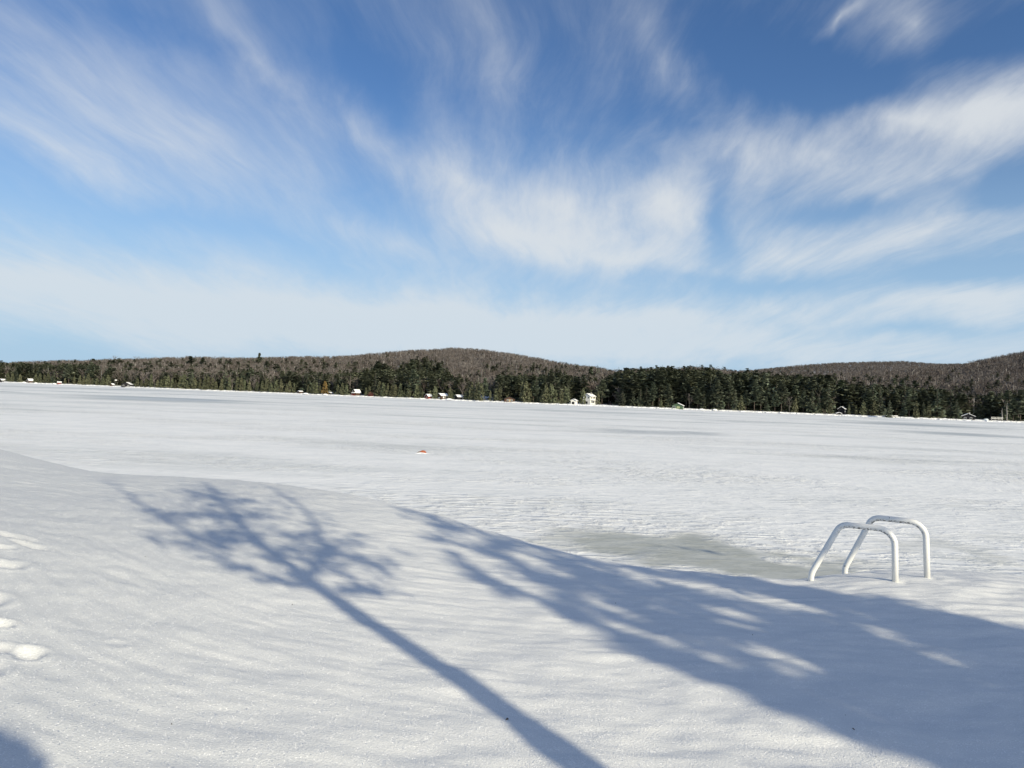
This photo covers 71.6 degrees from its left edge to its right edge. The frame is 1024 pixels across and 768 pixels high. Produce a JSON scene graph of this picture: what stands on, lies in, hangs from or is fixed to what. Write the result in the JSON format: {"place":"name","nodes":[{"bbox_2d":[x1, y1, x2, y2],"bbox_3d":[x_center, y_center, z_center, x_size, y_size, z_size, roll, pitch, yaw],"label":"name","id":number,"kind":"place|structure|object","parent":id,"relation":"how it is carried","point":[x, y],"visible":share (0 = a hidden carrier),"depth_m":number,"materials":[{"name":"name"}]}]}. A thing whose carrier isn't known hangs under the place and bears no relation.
{"place":"outdoors","nodes":[
{"label":"outdoors","id":0,"kind":"place"},
{"bbox_2d":[0,449,1023,767],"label":"snow bank","id":1,"kind":"structure","parent":0,"point":[146,621],"depth_m":4.06,"materials":[{"name":"white snow"}]},
{"bbox_2d":[808,515,930,582],"bbox_3d":[3.075,1.768,6.133,0.897,1.222,0.596,1,-1,35],"label":"dock ladder","id":2,"kind":"object","parent":1,"relation":"on","point":[867,526],"visible":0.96,"depth_m":6.10,"materials":[{"name":"white metal"}]},
{"bbox_2d":[0,382,1023,578],"bbox_3d":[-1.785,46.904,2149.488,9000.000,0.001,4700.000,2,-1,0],"label":"frozen lake","id":3,"kind":"structure","parent":0,"point":[763,495],"depth_m":27.04,"materials":[{"name":"white snow"}]},
{"bbox_2d":[245,368,257,388],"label":"pine tree","id":4,"kind":"object","parent":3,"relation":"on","point":[251,370],"visible":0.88,"depth_m":517.10,"materials":[{"name":"green plant"}]},
{"bbox_2d":[283,371,295,388],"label":"pine tree","id":5,"kind":"object","parent":3,"relation":"on","point":[289,376],"visible":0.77,"depth_m":501.28,"materials":[{"name":"green plant"}]},
{"bbox_2d":[300,372,311,392],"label":"spruce tree","id":6,"kind":"object","parent":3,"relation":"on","point":[306,384],"visible":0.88,"depth_m":494.43,"materials":[{"name":"green plant"}]},
{"bbox_2d":[381,374,390,392],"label":"pine tree","id":7,"kind":"object","parent":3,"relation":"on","point":[386,376],"visible":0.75,"depth_m":475.43,"materials":[{"name":"green plant"}]},
{"bbox_2d":[635,391,644,406],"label":"spruce tree","id":8,"kind":"object","parent":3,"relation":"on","point":[639,399],"visible":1,"depth_m":420.67,"materials":[{"name":"green plant"}]},
{"bbox_2d":[640,388,651,406],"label":"spruce tree","id":9,"kind":"object","parent":3,"relation":"on","point":[647,403],"visible":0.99,"depth_m":419.47,"materials":[{"name":"green plant"}]},
{"bbox_2d":[743,390,750,405],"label":"pine tree","id":10,"kind":"object","parent":3,"relation":"on","point":[745,400],"visible":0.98,"depth_m":412.99,"materials":[{"name":"green plant"}]},
{"bbox_2d":[769,391,781,411],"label":"pine tree","id":11,"kind":"object","parent":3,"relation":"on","point":[774,402],"visible":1,"depth_m":409.69,"materials":[{"name":"green plant"}]},
{"bbox_2d":[798,391,809,412],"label":"pine tree","id":12,"kind":"object","parent":3,"relation":"on","point":[803,402],"visible":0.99,"depth_m":409.90,"materials":[{"name":"green plant"}]},
{"bbox_2d":[890,388,902,414],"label":"pine tree","id":13,"kind":"object","parent":3,"relation":"on","point":[896,396],"visible":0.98,"depth_m":412.49,"materials":[{"name":"green plant"}]},
{"bbox_2d":[945,388,956,415],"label":"spruce tree","id":14,"kind":"object","parent":3,"relation":"on","point":[951,400],"visible":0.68,"depth_m":413.11,"materials":[{"name":"green plant"}]},
{"bbox_2d":[0,0,1023,371],"label":"sky","id":15,"kind":"structure","parent":0,"point":[737,185],"materials":[{"name":"blue"}]},
{"bbox_2d":[4,354,1023,422],"bbox_3d":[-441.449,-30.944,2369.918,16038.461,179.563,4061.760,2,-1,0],"label":"hills","id":16,"kind":"structure","parent":0,"point":[689,408],"depth_m":440.11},
{"bbox_2d":[14,366,25,377],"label":"pine tree","id":17,"kind":"object","parent":16,"relation":"on","point":[18,370],"visible":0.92,"depth_m":603.62,"materials":[{"name":"green plant"}]},
{"bbox_2d":[62,364,74,383],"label":"pine tree","id":18,"kind":"object","parent":16,"relation":"on","point":[69,369],"visible":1,"depth_m":575.17,"materials":[{"name":"green plant"}]},
{"bbox_2d":[85,362,96,384],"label":"pine tree","id":19,"kind":"object","parent":16,"relation":"on","point":[91,366],"visible":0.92,"depth_m":573.38,"materials":[{"name":"green plant"}]},
{"bbox_2d":[180,374,186,388],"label":"cedar tree","id":20,"kind":"object","parent":16,"relation":"on","point":[183,379],"visible":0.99,"depth_m":519.01,"materials":[{"name":"green plant"}]},
{"bbox_2d":[222,370,229,389],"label":"spruce tree","id":21,"kind":"object","parent":16,"relation":"on","point":[225,384],"visible":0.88,"depth_m":510.18,"materials":[{"name":"green plant"}]},
{"bbox_2d":[277,371,285,388],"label":"pine tree","id":22,"kind":"object","parent":16,"relation":"on","point":[281,374],"visible":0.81,"depth_m":506.80,"materials":[{"name":"green plant"}]},
{"bbox_2d":[321,381,328,393],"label":"cedar tree","id":23,"kind":"object","parent":16,"relation":"on","point":[325,388],"visible":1,"depth_m":477.31,"materials":[{"name":"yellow plant"}]},
{"bbox_2d":[351,389,360,395],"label":"cabin","id":24,"kind":"object","parent":16,"relation":"on","point":[356,392],"visible":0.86,"depth_m":471.99,"materials":[{"name":"white"}]},
{"bbox_2d":[369,373,379,395],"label":"spruce tree","id":25,"kind":"object","parent":16,"relation":"on","point":[375,388],"visible":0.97,"depth_m":467.76,"materials":[{"name":"green plant"}]},
{"bbox_2d":[372,361,382,371],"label":"pine tree","id":26,"kind":"object","parent":16,"relation":"on","point":[377,365],"visible":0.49,"depth_m":599.17,"materials":[{"name":"green plant"}]},
{"bbox_2d":[380,382,385,396],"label":"cedar tree","id":27,"kind":"object","parent":16,"relation":"on","point":[383,390],"visible":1,"depth_m":462.57,"materials":[{"name":"green plant"}]},
{"bbox_2d":[405,369,421,397],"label":"pine tree","id":28,"kind":"object","parent":16,"relation":"on","point":[413,375],"visible":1,"depth_m":457.75,"materials":[{"name":"green plant"}]},
{"bbox_2d":[427,377,437,389],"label":"pine tree","id":29,"kind":"object","parent":16,"relation":"on","point":[431,382],"visible":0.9,"depth_m":468.24,"materials":[{"name":"green plant"}]},
{"bbox_2d":[436,393,447,398],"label":"cabin","id":30,"kind":"object","parent":16,"relation":"on","point":[442,395],"visible":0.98,"depth_m":449.42,"materials":[{"name":"white wood"}]},
{"bbox_2d":[468,382,475,399],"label":"cedar tree","id":31,"kind":"object","parent":16,"relation":"on","point":[472,393],"visible":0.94,"depth_m":443.18,"materials":[{"name":"green plant"}]},
{"bbox_2d":[476,383,484,400],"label":"cedar tree","id":32,"kind":"object","parent":16,"relation":"on","point":[481,392],"visible":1,"depth_m":438.72,"materials":[{"name":"green plant"}]},
{"bbox_2d":[480,378,489,400],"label":"pine tree","id":33,"kind":"object","parent":16,"relation":"on","point":[485,386],"visible":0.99,"depth_m":441.45,"materials":[{"name":"green plant"}]},
{"bbox_2d":[494,376,507,398],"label":"pine tree","id":34,"kind":"object","parent":16,"relation":"on","point":[500,380],"visible":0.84,"depth_m":447.19,"materials":[{"name":"green plant"}]},
{"bbox_2d":[0,349,1023,420],"bbox_3d":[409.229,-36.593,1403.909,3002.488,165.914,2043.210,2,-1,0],"label":"evergreen forest","id":35,"kind":"object","parent":16,"relation":"on","point":[674,378],"visible":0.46,"depth_m":495.44,"materials":[{"name":"green plant"}]},
{"bbox_2d":[3,347,1023,416],"bbox_3d":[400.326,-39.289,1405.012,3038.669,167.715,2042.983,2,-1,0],"label":"leafless forest","id":36,"kind":"object","parent":16,"relation":"on","point":[980,378],"visible":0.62,"depth_m":774.15,"materials":[{"name":"brown plant"}]},
{"bbox_2d":[519,381,525,401],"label":"cedar tree","id":37,"kind":"object","parent":16,"relation":"on","point":[521,388],"visible":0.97,"depth_m":431.40,"materials":[{"name":"green plant"}]},
{"bbox_2d":[521,381,530,401],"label":"cedar tree","id":38,"kind":"object","parent":16,"relation":"on","point":[528,389],"visible":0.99,"depth_m":429.64,"materials":[{"name":"green plant"}]},
{"bbox_2d":[525,383,533,401],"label":"cedar tree","id":39,"kind":"object","parent":16,"relation":"on","point":[529,386],"visible":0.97,"depth_m":431.61,"materials":[{"name":"green plant"}]},
{"bbox_2d":[530,380,539,401],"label":"pine tree","id":40,"kind":"object","parent":16,"relation":"on","point":[534,387],"visible":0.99,"depth_m":431.85,"materials":[{"name":"green plant"}]},
{"bbox_2d":[537,374,547,397],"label":"pine tree","id":41,"kind":"object","parent":16,"relation":"on","point":[542,383],"visible":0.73,"depth_m":438.80,"materials":[{"name":"green plant"}]},
{"bbox_2d":[541,383,550,402],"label":"cedar tree","id":42,"kind":"object","parent":16,"relation":"on","point":[545,395],"visible":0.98,"depth_m":427.72,"materials":[{"name":"green plant"}]},
{"bbox_2d":[546,384,555,402],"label":"cedar tree","id":43,"kind":"object","parent":16,"relation":"on","point":[551,387],"visible":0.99,"depth_m":427.57,"materials":[{"name":"green plant"}]},
{"bbox_2d":[544,372,559,395],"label":"pine tree","id":44,"kind":"object","parent":16,"relation":"on","point":[551,376],"visible":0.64,"depth_m":437.34,"materials":[{"name":"green plant"}]},
{"bbox_2d":[553,380,562,396],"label":"pine tree","id":45,"kind":"object","parent":16,"relation":"on","point":[558,383],"visible":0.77,"depth_m":438.78,"materials":[{"name":"green plant"}]},
{"bbox_2d":[563,388,570,403],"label":"cedar tree","id":46,"kind":"object","parent":16,"relation":"on","point":[565,397],"visible":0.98,"depth_m":428.46,"materials":[{"name":"green plant"}]},
{"bbox_2d":[579,388,585,403],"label":"cedar tree","id":47,"kind":"object","parent":16,"relation":"on","point":[583,393],"visible":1,"depth_m":427.22,"materials":[{"name":"green plant"}]},
{"bbox_2d":[576,374,590,398],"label":"pine tree","id":48,"kind":"object","parent":16,"relation":"on","point":[583,379],"visible":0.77,"depth_m":454.28,"materials":[{"name":"green plant"}]},
{"bbox_2d":[583,392,595,404],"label":"house","id":49,"kind":"structure","parent":16,"relation":"on","point":[590,398],"depth_m":435.44,"materials":[{"name":"white wood"}]},
{"bbox_2d":[595,379,609,404],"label":"pine tree","id":50,"kind":"object","parent":16,"relation":"on","point":[602,385],"visible":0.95,"depth_m":439.34,"materials":[{"name":"green plant"}]},
{"bbox_2d":[603,379,617,401],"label":"pine tree","id":51,"kind":"object","parent":16,"relation":"on","point":[610,383],"visible":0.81,"depth_m":448.77,"materials":[{"name":"green plant"}]},
{"bbox_2d":[616,367,629,401],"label":"pine tree","id":52,"kind":"object","parent":16,"relation":"on","point":[626,369],"visible":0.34,"depth_m":444.11,"materials":[{"name":"green plant"}]},
{"bbox_2d":[621,375,643,404],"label":"pine tree","id":53,"kind":"object","parent":16,"relation":"on","point":[634,385],"visible":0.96,"depth_m":426.98,"materials":[{"name":"green plant"}]},
{"bbox_2d":[632,369,648,398],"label":"pine tree","id":54,"kind":"object","parent":16,"relation":"on","point":[640,376],"visible":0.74,"depth_m":430.18,"materials":[{"name":"green plant"}]},
{"bbox_2d":[647,383,657,406],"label":"pine tree","id":55,"kind":"object","parent":16,"relation":"on","point":[653,390],"visible":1,"depth_m":419.25,"materials":[{"name":"green plant"}]},
{"bbox_2d":[644,371,664,406],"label":"pine tree","id":56,"kind":"object","parent":16,"relation":"on","point":[652,373],"visible":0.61,"depth_m":429.65,"materials":[{"name":"green plant"}]},
{"bbox_2d":[649,370,670,406],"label":"pine tree","id":57,"kind":"object","parent":16,"relation":"on","point":[659,384],"visible":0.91,"depth_m":425.82,"materials":[{"name":"green plant"}]},
{"bbox_2d":[661,384,674,407],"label":"pine tree","id":58,"kind":"object","parent":16,"relation":"on","point":[668,393],"visible":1,"depth_m":417.19,"materials":[{"name":"green plant"}]},
{"bbox_2d":[671,403,683,409],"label":"boathouse","id":59,"kind":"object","parent":16,"relation":"on","point":[678,406],"visible":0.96,"depth_m":410.76,"materials":[{"name":"green wood"}]},
{"bbox_2d":[679,377,692,405],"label":"pine tree","id":60,"kind":"object","parent":16,"relation":"on","point":[687,387],"visible":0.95,"depth_m":424.37,"materials":[{"name":"green plant"}]},
{"bbox_2d":[690,378,707,405],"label":"pine tree","id":61,"kind":"object","parent":16,"relation":"on","point":[700,384],"visible":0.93,"depth_m":417.04,"materials":[{"name":"green plant"}]},
{"bbox_2d":[705,390,713,404],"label":"pine tree","id":62,"kind":"object","parent":16,"relation":"on","point":[709,393],"visible":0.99,"depth_m":415.50,"materials":[{"name":"green plant"}]},
{"bbox_2d":[710,388,723,409],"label":"spruce tree","id":63,"kind":"object","parent":16,"relation":"on","point":[716,406],"visible":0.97,"depth_m":412.15,"materials":[{"name":"green plant"}]},
{"bbox_2d":[710,379,724,402],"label":"pine tree","id":64,"kind":"object","parent":16,"relation":"on","point":[717,386],"visible":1,"depth_m":411.64,"materials":[{"name":"green plant"}]},
{"bbox_2d":[707,370,728,402],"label":"pine tree","id":65,"kind":"object","parent":16,"relation":"on","point":[720,376],"visible":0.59,"depth_m":418.08,"materials":[{"name":"green plant"}]},
{"bbox_2d":[718,374,735,409],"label":"pine tree","id":66,"kind":"object","parent":16,"relation":"on","point":[727,377],"visible":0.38,"depth_m":420.53,"materials":[{"name":"green plant"}]},
{"bbox_2d":[723,379,736,409],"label":"pine tree","id":67,"kind":"object","parent":16,"relation":"on","point":[730,397],"visible":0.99,"depth_m":413.80,"materials":[{"name":"green plant"}]},
{"bbox_2d":[725,379,739,409],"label":"pine tree","id":68,"kind":"object","parent":16,"relation":"on","point":[733,384],"visible":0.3,"depth_m":418.98,"materials":[{"name":"green plant"}]},
{"bbox_2d":[730,390,738,409],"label":"spruce tree","id":69,"kind":"object","parent":16,"relation":"on","point":[735,404],"visible":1,"depth_m":410.96,"materials":[{"name":"green plant"}]},
{"bbox_2d":[733,377,744,399],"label":"pine tree","id":70,"kind":"object","parent":16,"relation":"on","point":[737,385],"visible":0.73,"depth_m":419.81,"materials":[{"name":"green plant"}]},
{"bbox_2d":[737,396,744,410],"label":"cedar tree","id":71,"kind":"object","parent":16,"relation":"on","point":[740,403],"visible":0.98,"depth_m":410.69,"materials":[{"name":"green plant"}]},
{"bbox_2d":[740,372,750,405],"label":"pine tree","id":72,"kind":"object","parent":16,"relation":"on","point":[744,377],"visible":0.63,"depth_m":427.21,"materials":[{"name":"green plant"}]},
{"bbox_2d":[748,379,761,410],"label":"pine tree","id":73,"kind":"object","parent":16,"relation":"on","point":[754,391],"visible":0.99,"depth_m":410.55,"materials":[{"name":"green plant"}]},
{"bbox_2d":[756,386,767,410],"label":"pine tree","id":74,"kind":"object","parent":16,"relation":"on","point":[761,401],"visible":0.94,"depth_m":412.21,"materials":[{"name":"green plant"}]},
{"bbox_2d":[759,373,774,401],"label":"pine tree","id":75,"kind":"object","parent":16,"relation":"on","point":[766,384],"visible":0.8,"depth_m":416.58,"materials":[{"name":"green plant"}]},
{"bbox_2d":[768,382,780,411],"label":"spruce tree","id":76,"kind":"object","parent":16,"relation":"on","point":[771,408],"visible":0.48,"depth_m":420.54,"materials":[{"name":"green plant"}]},
{"bbox_2d":[775,380,789,411],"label":"pine tree","id":77,"kind":"object","parent":16,"relation":"on","point":[782,393],"visible":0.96,"depth_m":410.39,"materials":[{"name":"green plant"}]},
{"bbox_2d":[778,385,791,411],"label":"spruce tree","id":78,"kind":"object","parent":16,"relation":"on","point":[786,408],"visible":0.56,"depth_m":415.23,"materials":[{"name":"green plant"}]},
{"bbox_2d":[788,385,801,404],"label":"pine tree","id":79,"kind":"object","parent":16,"relation":"on","point":[795,390],"visible":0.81,"depth_m":416.04,"materials":[{"name":"green plant"}]},
{"bbox_2d":[791,397,798,412],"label":"cedar tree","id":80,"kind":"object","parent":16,"relation":"on","point":[796,405],"visible":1,"depth_m":407.69,"materials":[{"name":"green plant"}]},
{"bbox_2d":[806,389,817,412],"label":"spruce tree","id":81,"kind":"object","parent":16,"relation":"on","point":[810,406],"visible":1,"depth_m":406.54,"materials":[{"name":"green plant"}]},
{"bbox_2d":[803,376,822,409],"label":"pine tree","id":82,"kind":"object","parent":16,"relation":"on","point":[811,385],"visible":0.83,"depth_m":421.06,"materials":[{"name":"green plant"}]},
{"bbox_2d":[818,391,833,413],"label":"pine tree","id":83,"kind":"object","parent":16,"relation":"on","point":[825,403],"visible":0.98,"depth_m":407.30,"materials":[{"name":"green plant"}]},
{"bbox_2d":[859,402,867,414],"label":"cedar tree","id":84,"kind":"object","parent":16,"relation":"on","point":[863,408],"visible":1,"depth_m":402.59,"materials":[{"name":"green plant"}]},
{"bbox_2d":[861,389,875,407],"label":"pine tree","id":85,"kind":"object","parent":16,"relation":"on","point":[868,396],"visible":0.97,"depth_m":405.88,"materials":[{"name":"green plant"}]},
{"bbox_2d":[864,385,879,415],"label":"spruce tree","id":86,"kind":"object","parent":16,"relation":"on","point":[867,409],"visible":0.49,"depth_m":412.77,"materials":[{"name":"green plant"}]},
{"bbox_2d":[869,400,879,415],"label":"cedar tree","id":87,"kind":"object","parent":16,"relation":"on","point":[874,404],"visible":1,"depth_m":401.81,"materials":[{"name":"green plant"}]},
{"bbox_2d":[872,390,887,415],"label":"spruce tree","id":88,"kind":"object","parent":16,"relation":"on","point":[882,411],"visible":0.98,"depth_m":402.99,"materials":[{"name":"green plant"}]},
{"bbox_2d":[885,401,893,417],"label":"spruce tree","id":89,"kind":"object","parent":16,"relation":"on","point":[888,414],"visible":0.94,"depth_m":391.77,"materials":[{"name":"green plant"}]},
{"bbox_2d":[899,403,907,416],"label":"spruce tree","id":90,"kind":"object","parent":16,"relation":"on","point":[904,412],"visible":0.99,"depth_m":402.09,"materials":[{"name":"green plant"}]},
{"bbox_2d":[894,388,914,416],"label":"spruce tree","id":91,"kind":"object","parent":16,"relation":"on","point":[902,403],"visible":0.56,"depth_m":414.31,"materials":[{"name":"green plant"}]},
{"bbox_2d":[902,387,919,416],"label":"pine tree","id":92,"kind":"object","parent":16,"relation":"on","point":[908,396],"visible":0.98,"depth_m":402.46,"materials":[{"name":"green plant"}]},
{"bbox_2d":[912,401,919,417],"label":"cedar tree","id":93,"kind":"object","parent":16,"relation":"on","point":[917,409],"visible":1,"depth_m":395.99,"materials":[{"name":"green plant"}]},
{"bbox_2d":[913,391,932,415],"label":"pine tree","id":94,"kind":"object","parent":16,"relation":"on","point":[923,399],"visible":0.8,"depth_m":404.30,"materials":[{"name":"green plant"}]},
{"bbox_2d":[925,404,931,417],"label":"cedar tree","id":95,"kind":"object","parent":16,"relation":"on","point":[928,413],"visible":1,"depth_m":395.02,"materials":[{"name":"green plant"}]},
{"bbox_2d":[929,390,945,417],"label":"spruce tree","id":96,"kind":"object","parent":16,"relation":"on","point":[937,413],"visible":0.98,"depth_m":398.72,"materials":[{"name":"green plant"}]},
{"bbox_2d":[931,389,947,417],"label":"pine tree","id":97,"kind":"object","parent":16,"relation":"on","point":[941,394],"visible":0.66,"depth_m":405.10,"materials":[{"name":"green plant"}]},
{"bbox_2d":[945,403,954,418],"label":"spruce tree","id":98,"kind":"object","parent":16,"relation":"on","point":[950,407],"visible":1,"depth_m":397.27,"materials":[{"name":"green plant"}]},
{"bbox_2d":[950,402,962,418],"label":"spruce tree","id":99,"kind":"object","parent":16,"relation":"on","point":[957,413],"visible":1,"depth_m":394.63,"materials":[{"name":"green plant"}]},
{"bbox_2d":[961,412,975,419],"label":"cabin","id":100,"kind":"object","parent":16,"relation":"on","point":[968,416],"visible":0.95,"depth_m":392.11,"materials":[{"name":"white wood"}]},
{"bbox_2d":[978,391,1003,419],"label":"pine tree","id":101,"kind":"object","parent":16,"relation":"on","point":[990,398],"visible":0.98,"depth_m":406.17,"materials":[{"name":"green plant"}]},
{"bbox_2d":[1003,399,1011,420],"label":"spruce tree","id":102,"kind":"object","parent":16,"relation":"on","point":[1005,415],"visible":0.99,"depth_m":392.33,"materials":[{"name":"green plant"}]},
{"bbox_2d":[998,390,1021,420],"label":"spruce tree","id":103,"kind":"object","parent":16,"relation":"on","point":[1001,413],"visible":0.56,"depth_m":398.26,"materials":[{"name":"green plant"}]},
{"bbox_2d":[1006,398,1019,420],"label":"pine tree","id":104,"kind":"object","parent":16,"relation":"on","point":[1012,406],"visible":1,"depth_m":392.30,"materials":[{"name":"green plant"}]},
{"bbox_2d":[1011,389,1023,420],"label":"pine tree","id":105,"kind":"object","parent":16,"relation":"on","point":[1021,400],"visible":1,"depth_m":390.29,"materials":[{"name":"green plant"}]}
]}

